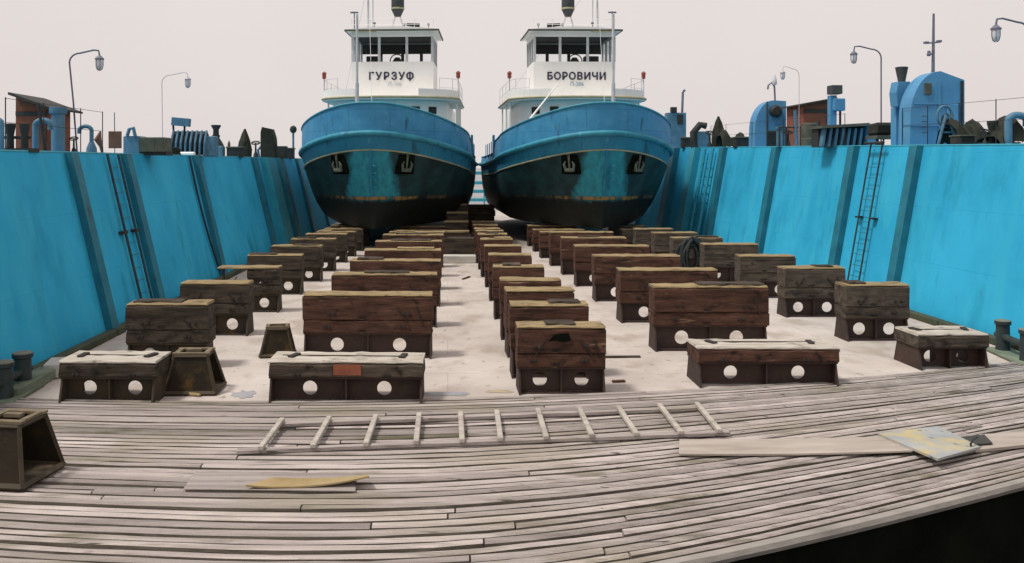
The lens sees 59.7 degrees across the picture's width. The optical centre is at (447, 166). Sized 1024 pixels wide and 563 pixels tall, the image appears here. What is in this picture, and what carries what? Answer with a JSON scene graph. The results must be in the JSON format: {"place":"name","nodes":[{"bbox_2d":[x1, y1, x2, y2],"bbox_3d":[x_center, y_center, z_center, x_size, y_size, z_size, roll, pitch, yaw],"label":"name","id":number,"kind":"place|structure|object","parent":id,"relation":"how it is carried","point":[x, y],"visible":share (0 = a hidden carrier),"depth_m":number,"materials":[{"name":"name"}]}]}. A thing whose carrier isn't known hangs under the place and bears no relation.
{"place":"outdoors","nodes":[
{"label":"outdoors","id":0,"kind":"place"},
{"bbox_2d":[0,149,335,370],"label":"dock wall","id":1,"kind":"structure","parent":0,"point":[68,286],"depth_m":20.47,"materials":[{"name":"metal"}]},
{"bbox_2d":[4,123,39,152],"bbox_3d":[-8.475,-0.573,17.502,0.687,0.571,0.400,0,0,0],"label":"wall bollard","id":2,"kind":"object","parent":1,"relation":"on","point":[24,128],"depth_m":17.44,"materials":[{"name":"metal"}]},
{"bbox_2d":[32,118,53,148],"bbox_3d":[-8.475,-0.663,18.576,0.472,0.741,0.184,0,0,0],"label":"vent pipe","id":3,"kind":"object","parent":1,"relation":"on","point":[35,132],"visible":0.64,"depth_m":18.53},
{"bbox_2d":[8,92,82,150],"bbox_3d":[-9.061,-0.960,20.092,0.903,1.324,1.750,0,0,0],"label":"deckhouse hut","id":4,"kind":"object","parent":1,"relation":"on","point":[26,112],"visible":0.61,"depth_m":19.57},
{"bbox_2d":[5,97,102,151],"bbox_3d":[-8.246,-0.804,18.899,0.019,1.043,4.681,0,0,0],"label":"guard rail","id":5,"kind":"object","parent":1,"relation":"on","point":[52,126],"visible":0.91,"depth_m":18.13,"materials":[{"name":"metal"}]},
{"bbox_2d":[49,107,66,150],"bbox_3d":[-8.466,-0.799,19.309,0.367,1.005,0.367,0,0,0],"label":"blue post","id":6,"kind":"object","parent":1,"relation":"on","point":[58,132],"visible":0.88,"depth_m":19.19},
{"bbox_2d":[69,49,103,151],"bbox_3d":[-8.406,-1.521,20.667,0.825,2.439,0.204,0,0,0],"label":"lamp post","id":7,"kind":"object","parent":1,"relation":"on","point":[99,61],"visible":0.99,"depth_m":20.65,"materials":[{"name":"grey metal"}]},
{"bbox_2d":[77,124,96,151],"bbox_3d":[-8.726,-0.670,21.500,0.476,0.726,0.252,0,0,0],"label":"vent pipe","id":8,"kind":"object","parent":1,"relation":"on","point":[91,146],"visible":0.84,"depth_m":21.45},
{"bbox_2d":[108,112,121,152],"bbox_3d":[-8.599,-0.864,22.982,0.336,1.097,0.062,0,0,0],"label":"sign board","id":9,"kind":"object","parent":1,"relation":"on","point":[114,139],"visible":0.9,"depth_m":22.95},
{"bbox_2d":[106,154,152,298],"bbox_3d":[-7.615,1.621,21.400,0.969,3.873,1.100,0,0,0],"label":"wall ladder","id":10,"kind":"object","parent":1,"relation":"attached to","point":[135,229],"depth_m":21.31,"materials":[{"name":"metal"}]},
{"bbox_2d":[123,127,172,154],"bbox_3d":[-8.132,-0.701,24.135,1.136,0.764,0.750,0,0,0],"label":"equipment locker","id":11,"kind":"object","parent":1,"relation":"on","point":[134,143],"visible":0.93,"depth_m":23.81,"materials":[{"name":"metal"}]},
{"bbox_2d":[171,117,217,156],"bbox_3d":[-8.338,-0.988,29.228,1.432,1.294,1.120,0,0,0],"label":"winch","id":12,"kind":"object","parent":1,"relation":"on","point":[198,143],"visible":0.77,"depth_m":29.04,"materials":[{"name":"metal"}]},
{"bbox_2d":[188,156,220,270],"bbox_3d":[-7.638,1.482,27.970,0.988,3.661,0.283,0,0,-22],"label":"hanging hose","id":13,"kind":"object","parent":1,"relation":"hanging from","point":[202,213],"visible":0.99,"depth_m":27.84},
{"bbox_2d":[211,125,224,155],"bbox_3d":[-8.566,-0.958,32.840,0.657,1.188,0.678,0,0,0],"label":"capstan","id":14,"kind":"object","parent":1,"relation":"on","point":[221,147],"visible":0.59,"depth_m":32.73,"materials":[{"name":"metal"}]},
{"bbox_2d":[226,146,244,157],"bbox_3d":[-8.367,-0.589,34.999,0.642,0.430,0.500,0,0,0],"label":"tool chest","id":15,"kind":"object","parent":1,"relation":"on","point":[235,151],"visible":0.88,"depth_m":34.77,"materials":[{"name":"metal"}]},
{"bbox_2d":[238,129,251,156],"bbox_3d":[-8.632,-0.998,37.727,0.601,1.289,0.637,0,0,0],"label":"tarpaulin cone","id":16,"kind":"object","parent":1,"relation":"on","point":[244,141],"visible":0.78,"depth_m":37.53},
{"bbox_2d":[257,127,287,157],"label":"machinery box","id":17,"kind":"object","parent":1,"relation":"on","point":[268,147],"visible":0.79,"depth_m":41.85,"materials":[{"name":"metal"}]},
{"bbox_2d":[469,168,496,209],"bbox_3d":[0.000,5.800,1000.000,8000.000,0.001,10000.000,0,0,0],"label":"water","id":18,"kind":"structure","parent":0,"point":[478,187],"depth_m":211.80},
{"bbox_2d":[630,143,1023,350],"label":"dock wall","id":19,"kind":"structure","parent":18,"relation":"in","point":[945,239],"depth_m":23.45,"materials":[{"name":"metal"}]},
{"bbox_2d":[665,89,685,146],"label":"control stand","id":20,"kind":"object","parent":19,"relation":"on","point":[676,120],"visible":0.8,"depth_m":48.30,"materials":[{"name":"metal"}]},
{"bbox_2d":[690,122,708,147],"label":"pipe","id":21,"kind":"object","parent":19,"relation":"on","point":[698,138],"visible":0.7,"depth_m":42.62,"materials":[{"name":"metal"}]},
{"bbox_2d":[689,148,714,234],"bbox_3d":[11.441,1.328,40.200,0.875,4.366,1.350,0,0,0],"label":"wall ladder","id":22,"kind":"object","parent":19,"relation":"attached to","point":[701,212],"depth_m":39.93,"materials":[{"name":"metal"}]},
{"bbox_2d":[712,116,724,146],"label":"tarpaulin cone","id":23,"kind":"object","parent":19,"relation":"on","point":[716,130],"visible":0.66,"depth_m":40.96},
{"bbox_2d":[716,129,744,146],"bbox_3d":[12.716,-1.301,39.954,1.032,0.841,0.998,0,0,0],"label":"tarpaulin heap","id":24,"kind":"object","parent":19,"relation":"on","point":[724,138],"visible":0.73,"depth_m":39.64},
{"bbox_2d":[749,74,785,145],"bbox_3d":[12.701,-2.222,35.233,1.238,2.906,0.900,0,0,0],"label":"deck cabin","id":25,"kind":"object","parent":19,"relation":"on","point":[765,113],"visible":0.84,"depth_m":34.98,"materials":[{"name":"metal"}]},
{"bbox_2d":[778,110,800,146],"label":"guard gate","id":26,"kind":"structure","parent":19,"relation":"on","point":[795,127],"depth_m":31.87,"materials":[{"name":"metal"}]},
{"bbox_2d":[780,99,826,145],"bbox_3d":[13.531,-1.633,33.390,1.281,1.818,2.150,0,0,0],"label":"deckhouse hut","id":27,"kind":"object","parent":19,"relation":"on","point":[809,111],"visible":0.5,"depth_m":32.66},
{"bbox_2d":[801,123,816,145],"bbox_3d":[12.386,-1.090,30.439,0.538,0.820,0.539,0,0,0],"label":"oil drum","id":28,"kind":"object","parent":19,"relation":"on","point":[806,136],"visible":0.64,"depth_m":30.25,"materials":[{"name":"green paint"}]},
{"bbox_2d":[827,85,844,124],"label":"signal column","id":29,"kind":"structure","parent":19,"relation":"on","point":[835,104],"depth_m":29.50,"materials":[{"name":"metal"}]},
{"bbox_2d":[809,123,875,146],"bbox_3d":[12.347,-0.987,27.697,1.764,0.735,1.000,0,0,0],"label":"louvred box","id":30,"kind":"object","parent":19,"relation":"on","point":[836,135],"visible":0.68,"depth_m":27.46,"materials":[{"name":"metal"}]},
{"bbox_2d":[847,141,884,279],"bbox_3d":[11.487,1.402,24.525,0.769,4.204,1.050,0,0,0],"label":"wall ladder","id":31,"kind":"object","parent":19,"relation":"attached to","point":[865,177],"depth_m":24.46,"materials":[{"name":"metal"}]},
{"bbox_2d":[850,45,881,144],"bbox_3d":[12.035,-2.042,25.569,0.912,2.912,0.204,0,0,0],"label":"lamp post","id":32,"kind":"object","parent":19,"relation":"on","point":[853,56],"visible":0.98,"depth_m":25.55,"materials":[{"name":"grey metal"}]},
{"bbox_2d":[866,135,890,144],"bbox_3d":[12.469,-0.737,25.430,0.696,0.319,0.700,0,0,0],"label":"work table","id":33,"kind":"object","parent":19,"relation":"on","point":[877,137],"visible":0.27,"depth_m":25.08,"materials":[{"name":"green paint"}]},
{"bbox_2d":[867,122,890,135],"bbox_3d":[12.468,-1.075,25.440,0.732,0.375,0.617,0,0,0],"label":"tarpaulin bundle","id":34,"kind":"object","parent":33,"relation":"on","point":[881,128],"visible":0.68,"depth_m":25.17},
{"bbox_2d":[889,66,909,144],"bbox_3d":[12.354,-1.634,24.346,0.443,2.188,0.650,0,0,0],"label":"air intake","id":35,"kind":"object","parent":19,"relation":"on","point":[897,90],"visible":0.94,"depth_m":24.20,"materials":[{"name":"blue paint"}]},
{"bbox_2d":[898,13,964,144],"bbox_3d":[12.762,-2.295,23.437,1.426,3.512,0.669,0,0,0],"label":"deck cabin","id":36,"kind":"object","parent":19,"relation":"on","point":[933,88],"visible":0.83,"depth_m":23.17,"materials":[{"name":"metal"}]},
{"bbox_2d":[936,105,955,143],"bbox_3d":[12.308,-1.024,21.946,0.534,1.035,0.191,0,0,0],"label":"cable frame","id":37,"kind":"object","parent":19,"relation":"on","point":[944,118],"visible":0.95,"depth_m":21.90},
{"bbox_2d":[936,118,983,143],"bbox_3d":[12.656,-0.880,21.895,0.724,0.722,0.998,0,0,0],"label":"tarpaulin heap","id":38,"kind":"object","parent":19,"relation":"on","point":[971,127],"visible":0.59,"depth_m":21.70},
{"bbox_2d":[902,97,1023,144],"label":"guard rail","id":39,"kind":"object","parent":19,"relation":"on","point":[995,120],"visible":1,"depth_m":20.91,"materials":[{"name":"metal"}]},
{"bbox_2d":[949,135,976,143],"bbox_3d":[12.204,-0.623,21.071,0.384,0.258,0.500,0,0,0],"label":"tool chest","id":40,"kind":"object","parent":19,"relation":"on","point":[962,139],"visible":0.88,"depth_m":20.85,"materials":[{"name":"metal"}]},
{"bbox_2d":[977,121,1020,143],"bbox_3d":[12.593,-0.768,20.311,0.750,0.568,0.400,0,0,0],"label":"wall bollard","id":41,"kind":"object","parent":19,"relation":"on","point":[991,128],"depth_m":20.24,"materials":[{"name":"metal"}]},
{"bbox_2d":[975,116,1023,143],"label":"tarpaulin heap","id":42,"kind":"object","parent":19,"relation":"on","point":[1017,132],"visible":0.62,"depth_m":19.81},
{"bbox_2d":[990,17,1023,41],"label":"lamp post","id":43,"kind":"object","parent":19,"relation":"on","point":[995,29],"visible":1,"depth_m":18.98,"materials":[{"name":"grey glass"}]},
{"bbox_2d":[1004,112,1023,143],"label":"vent pipe","id":44,"kind":"object","parent":19,"relation":"on","point":[1008,120],"visible":0.85,"depth_m":19.68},
{"bbox_2d":[0,0,1023,167],"label":"sky","id":45,"kind":"structure","parent":0,"point":[251,65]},
{"bbox_2d":[25,210,1009,400],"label":"dock deck","id":46,"kind":"structure","parent":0,"point":[469,355],"depth_m":17.72,"materials":[{"name":"concrete"}]},
{"bbox_2d":[0,350,44,403],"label":"mooring bollard","id":47,"kind":"object","parent":46,"relation":"on","point":[19,367],"visible":0.87,"depth_m":13.89,"materials":[{"name":"metal"}]},
{"bbox_2d":[13,367,55,395],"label":"mossy beam","id":48,"kind":"structure","parent":46,"relation":"on","point":[40,375],"depth_m":14.38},
{"bbox_2d":[43,357,64,377],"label":"pale timber block","id":49,"kind":"object","parent":46,"relation":"on","point":[52,362],"depth_m":15.10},
{"bbox_2d":[58,350,171,403],"bbox_3d":[-5.151,3.256,13.848,1.497,0.687,0.900,0,0,1],"label":"keel block","id":50,"kind":"object","parent":46,"relation":"on","point":[112,375],"depth_m":13.64,"materials":[{"name":"wood"}]},
{"bbox_2d":[125,298,215,355],"bbox_3d":[-5.017,3.006,16.134,1.499,1.187,0.640,0,0,0],"label":"keel block","id":51,"kind":"object","parent":46,"relation":"on","point":[166,324],"depth_m":15.87,"materials":[{"name":"wood"}]},
{"bbox_2d":[165,347,226,395],"bbox_3d":[-4.090,3.268,14.330,0.920,0.675,0.780,0,0,-2],"label":"steel trestle","id":52,"kind":"object","parent":46,"relation":"on","point":[195,369],"visible":0.94,"depth_m":14.06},
{"bbox_2d":[180,280,254,335],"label":"keel block","id":53,"kind":"object","parent":46,"relation":"on","point":[234,299],"depth_m":18.96,"materials":[{"name":"wood"}]},
{"bbox_2d":[218,265,283,312],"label":"keel block","id":54,"kind":"object","parent":46,"relation":"on","point":[269,287],"depth_m":22.01,"materials":[{"name":"wood"}]},
{"bbox_2d":[247,252,304,294],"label":"keel block","id":55,"kind":"object","parent":46,"relation":"on","point":[293,266],"depth_m":25.04,"materials":[{"name":"wood"}]},
{"bbox_2d":[258,323,296,357],"bbox_3d":[-3.253,3.303,17.014,0.700,0.605,0.580,0,0,-8],"label":"steel trestle","id":56,"kind":"object","parent":46,"relation":"on","point":[277,337],"visible":0.89,"depth_m":16.82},
{"bbox_2d":[270,243,323,281],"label":"keel block","id":57,"kind":"object","parent":46,"relation":"on","point":[314,259],"depth_m":27.88,"materials":[{"name":"wood"}]},
{"bbox_2d":[291,236,336,271],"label":"keel block","id":58,"kind":"object","parent":46,"relation":"on","point":[330,249],"depth_m":30.61,"materials":[{"name":"wood"}]},
{"bbox_2d":[305,233,348,262],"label":"keel block","id":59,"kind":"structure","parent":46,"relation":"on","point":[342,245],"depth_m":33.45,"materials":[{"name":"wood"}]},
{"bbox_2d":[316,230,356,256],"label":"keel block","id":60,"kind":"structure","parent":46,"relation":"on","point":[352,242],"depth_m":35.77,"materials":[{"name":"wood"}]},
{"bbox_2d":[324,228,363,250],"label":"keel block","id":61,"kind":"object","parent":46,"relation":"on","point":[360,238],"depth_m":38.07,"materials":[{"name":"wood"}]},
{"bbox_2d":[268,351,424,403],"bbox_3d":[-1.542,3.256,13.808,2.370,0.687,0.820,0,0,1],"label":"keel block","id":62,"kind":"object","parent":46,"relation":"on","point":[361,375],"depth_m":13.63,"materials":[{"name":"wood"}]},
{"bbox_2d":[331,224,369,245],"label":"keel block","id":63,"kind":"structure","parent":46,"relation":"on","point":[366,236],"depth_m":40.37,"materials":[{"name":"wood"}]},
{"bbox_2d":[298,0,478,228],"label":"tugboat","id":64,"kind":"object","parent":63,"relation":"on","point":[387,144],"visible":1,"depth_m":38.41,"materials":[{"name":"paint"}]},
{"bbox_2d":[302,291,433,358],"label":"keel block","id":65,"kind":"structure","parent":46,"relation":"on","point":[368,321],"depth_m":16.74,"materials":[{"name":"wood"}]},
{"bbox_2d":[331,270,438,327],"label":"keel block","id":66,"kind":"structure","parent":46,"relation":"on","point":[386,280],"depth_m":19.93,"materials":[{"name":"wood"}]},
{"bbox_2d":[350,256,441,306],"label":"keel block","id":67,"kind":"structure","parent":46,"relation":"on","point":[360,264],"depth_m":22.96,"materials":[{"name":"wood"}]},
{"bbox_2d":[364,246,440,258],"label":"keel block","id":68,"kind":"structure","parent":46,"relation":"on","point":[416,252],"depth_m":26.01,"materials":[{"name":"wood"}]},
{"bbox_2d":[375,238,442,276],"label":"keel block","id":69,"kind":"object","parent":46,"relation":"on","point":[401,242],"depth_m":29.08,"materials":[{"name":"wood"}]},
{"bbox_2d":[382,233,443,267],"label":"keel block","id":70,"kind":"object","parent":46,"relation":"on","point":[436,236],"depth_m":31.86,"materials":[{"name":"wood"}]},
{"bbox_2d":[399,225,444,229],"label":"keel block","id":71,"kind":"object","parent":46,"relation":"on","point":[410,227],"depth_m":39.68,"materials":[{"name":"wood"}]},
{"bbox_2d":[443,200,475,262],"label":"staging steps","id":72,"kind":"structure","parent":46,"relation":"on","point":[458,245],"depth_m":34.44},
{"bbox_2d":[468,204,494,232],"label":"timber stack","id":73,"kind":"object","parent":46,"relation":"on","point":[483,212],"visible":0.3,"depth_m":48.10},
{"bbox_2d":[477,232,506,269],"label":"keel block","id":74,"kind":"object","parent":46,"relation":"on","point":[488,235],"depth_m":31.22,"materials":[{"name":"wood"}]},
{"bbox_2d":[480,236,512,276],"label":"keel block","id":75,"kind":"object","parent":46,"relation":"on","point":[501,240],"depth_m":29.08,"materials":[{"name":"wood"}]},
{"bbox_2d":[484,244,521,287],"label":"keel block","id":76,"kind":"object","parent":46,"relation":"on","point":[504,248],"depth_m":26.60,"materials":[{"name":"wood"}]},
{"bbox_2d":[488,252,531,300],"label":"keel block","id":77,"kind":"object","parent":46,"relation":"on","point":[501,258],"depth_m":23.89,"materials":[{"name":"wood"}]},
{"bbox_2d":[492,262,543,319],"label":"keel block","id":78,"kind":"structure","parent":46,"relation":"on","point":[509,269],"depth_m":21.01,"materials":[{"name":"wood"}]},
{"bbox_2d":[499,276,560,339],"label":"keel block","id":79,"kind":"object","parent":46,"relation":"on","point":[513,281],"depth_m":18.52,"materials":[{"name":"wood"}]},
{"bbox_2d":[503,286,574,357],"bbox_3d":[1.754,2.960,17.105,1.328,1.279,0.640,0,0,-1],"label":"keel block","id":80,"kind":"object","parent":46,"relation":"on","point":[517,293],"depth_m":16.85,"materials":[{"name":"wood"}]},
{"bbox_2d":[538,231,548,257],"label":"keel block","id":81,"kind":"object","parent":46,"relation":"on","point":[543,236],"depth_m":35.07,"materials":[{"name":"wood"}]},
{"bbox_2d":[508,298,588,378],"bbox_3d":[1.736,2.954,15.416,1.363,1.292,0.640,0,0,0],"label":"keel block","id":82,"kind":"object","parent":46,"relation":"on","point":[573,309],"depth_m":15.16,"materials":[{"name":"wood"}]},
{"bbox_2d":[527,224,576,245],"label":"keel block","id":83,"kind":"object","parent":46,"relation":"on","point":[534,226],"depth_m":40.37,"materials":[{"name":"wood"}]},
{"bbox_2d":[531,228,583,251],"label":"keel block","id":84,"kind":"object","parent":46,"relation":"on","point":[535,242],"depth_m":37.78,"materials":[{"name":"wood"}]},
{"bbox_2d":[515,319,606,395],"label":"keel block","id":85,"kind":"structure","parent":46,"relation":"on","point":[559,354],"depth_m":14.07,"materials":[{"name":"wood"}]},
{"bbox_2d":[548,231,612,265],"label":"keel block","id":86,"kind":"object","parent":46,"relation":"on","point":[554,249],"depth_m":32.29,"materials":[{"name":"wood"}]},
{"bbox_2d":[560,236,626,274],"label":"keel block","id":87,"kind":"object","parent":46,"relation":"on","point":[566,252],"depth_m":29.65,"materials":[{"name":"wood"}]},
{"bbox_2d":[573,244,648,286],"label":"keel block","id":88,"kind":"object","parent":46,"relation":"on","point":[582,253],"depth_m":26.77,"materials":[{"name":"wood"}]},
{"bbox_2d":[608,224,644,235],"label":"keel block","id":89,"kind":"structure","parent":46,"relation":"on","point":[615,230],"depth_m":40.19,"materials":[{"name":"wood"}]},
{"bbox_2d":[479,0,673,228],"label":"tugboat","id":90,"kind":"object","parent":89,"relation":"on","point":[577,143],"visible":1,"depth_m":38.69,"materials":[{"name":"paint"}]},
{"bbox_2d":[591,253,680,301],"bbox_3d":[5.076,2.980,24.026,2.316,1.240,0.640,0,0,1],"label":"keel block","id":91,"kind":"object","parent":46,"relation":"on","point":[603,267],"depth_m":23.78,"materials":[{"name":"wood"}]},
{"bbox_2d":[633,228,672,253],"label":"keel block","id":92,"kind":"object","parent":46,"relation":"on","point":[641,235],"depth_m":35.31,"materials":[{"name":"wood"}]},
{"bbox_2d":[615,267,717,322],"bbox_3d":[5.106,2.980,20.796,2.278,1.240,0.640,0,0,-1],"label":"keel block","id":93,"kind":"object","parent":46,"relation":"on","point":[632,291],"depth_m":20.54,"materials":[{"name":"wood"}]},
{"bbox_2d":[651,231,696,253],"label":"keel block","id":94,"kind":"structure","parent":46,"relation":"on","point":[659,242],"depth_m":32.83,"materials":[{"name":"wood"}]},
{"bbox_2d":[675,236,701,266],"bbox_3d":[7.962,2.919,28.968,1.016,1.390,0.598,0,0,-10],"label":"hose heap","id":95,"kind":"object","parent":46,"relation":"on","point":[684,247],"visible":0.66,"depth_m":28.74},
{"bbox_2d":[669,235,722,272],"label":"keel block","id":96,"kind":"structure","parent":46,"relation":"on","point":[675,242],"depth_m":30.22,"materials":[{"name":"wood"}]},
{"bbox_2d":[648,281,768,351],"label":"keel block","id":97,"kind":"structure","parent":46,"relation":"on","point":[710,309],"depth_m":17.34,"materials":[{"name":"wood"}]},
{"bbox_2d":[699,242,757,280],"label":"keel block","id":98,"kind":"structure","parent":46,"relation":"on","point":[719,256],"depth_m":27.70,"materials":[{"name":"wood"}]},
{"bbox_2d":[687,338,839,387],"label":"keel block","id":99,"kind":"structure","parent":46,"relation":"on","point":[764,361],"depth_m":14.69,"materials":[{"name":"wood"}]},
{"bbox_2d":[734,254,795,297],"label":"keel block","id":100,"kind":"structure","parent":46,"relation":"on","point":[761,268],"depth_m":24.39,"materials":[{"name":"wood"}]},
{"bbox_2d":[777,264,845,317],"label":"keel block","id":101,"kind":"structure","parent":46,"relation":"on","point":[810,287],"depth_m":21.29,"materials":[{"name":"wood"}]},
{"bbox_2d":[834,280,909,341],"bbox_3d":[8.885,2.993,18.623,1.339,1.214,0.640,0,0,0],"label":"keel block","id":102,"kind":"object","parent":46,"relation":"on","point":[873,308],"depth_m":18.37,"materials":[{"name":"wood"}]},
{"bbox_2d":[894,325,988,370],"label":"keel block","id":103,"kind":"structure","parent":46,"relation":"on","point":[944,344],"depth_m":15.99,"materials":[{"name":"wood"}]},
{"bbox_2d":[986,319,1023,365],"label":"mooring bollard","id":104,"kind":"object","parent":46,"relation":"on","point":[1004,339],"visible":0.98,"depth_m":17.05,"materials":[{"name":"metal"}]},
{"bbox_2d":[729,490,1023,562],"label":"dark platform","id":105,"kind":"structure","parent":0,"point":[989,531],"depth_m":9.54,"materials":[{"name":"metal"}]},
{"label":"planking bed","id":106,"kind":"structure","parent":105,"relation":"on","visible":0},
{"bbox_2d":[0,362,1023,562],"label":"planking","id":107,"kind":"object","parent":106,"relation":"on","point":[111,491],"visible":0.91,"depth_m":10.20,"materials":[{"name":"grey wood"}]},
{"bbox_2d":[0,408,66,490],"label":"steel trestle","id":108,"kind":"object","parent":107,"relation":"on","point":[30,453],"visible":1,"depth_m":10.19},
{"bbox_2d":[183,472,354,491],"bbox_3d":[-1.964,3.527,9.969,1.920,0.010,0.606,0,0,0],"label":"wooden board","id":109,"kind":"object","parent":107,"relation":"on","point":[219,480],"visible":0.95,"depth_m":9.98,"materials":[{"name":"grey wood"}]},
{"bbox_2d":[246,475,368,487],"bbox_3d":[-1.534,3.466,9.866,1.337,0.122,0.318,0,0,0],"label":"wooden board","id":110,"kind":"object","parent":109,"relation":"on","point":[276,482],"visible":1,"depth_m":9.84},
{"bbox_2d":[237,402,730,453],"bbox_3d":[0.543,3.486,11.962,6.479,0.099,1.356,0,0,-7],"label":"wooden ladder","id":111,"kind":"object","parent":107,"relation":"on","point":[460,417],"visible":1,"depth_m":11.67,"materials":[{"name":"grey wood"}]},
{"bbox_2d":[679,437,912,455],"bbox_3d":[4.273,3.505,11.196,2.902,0.054,0.682,0,0,0],"label":"wooden board","id":112,"kind":"object","parent":107,"relation":"on","point":[783,446],"visible":0.99,"depth_m":11.12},
{"bbox_2d":[878,426,979,460],"bbox_3d":[6.094,3.468,11.193,0.968,0.072,1.467,0,0,0],"label":"metal sheet","id":113,"kind":"object","parent":112,"relation":"on","point":[937,443],"visible":1,"depth_m":11.15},
{"bbox_2d":[976,431,1023,452],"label":"wooden board","id":114,"kind":"object","parent":107,"relation":"on","point":[1006,440],"visible":0.9,"depth_m":11.32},
{"bbox_2d":[962,434,992,444],"bbox_3d":[6.677,3.490,11.325,0.822,0.045,0.389,0,0,-16],"label":"rubber mat","id":115,"kind":"object","parent":114,"relation":"on","point":[983,439],"visible":0.62,"depth_m":11.35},
{"bbox_2d":[651,477,1023,562],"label":"planking rim","id":116,"kind":"object","parent":106,"relation":"on","point":[779,543],"visible":1,"depth_m":8.86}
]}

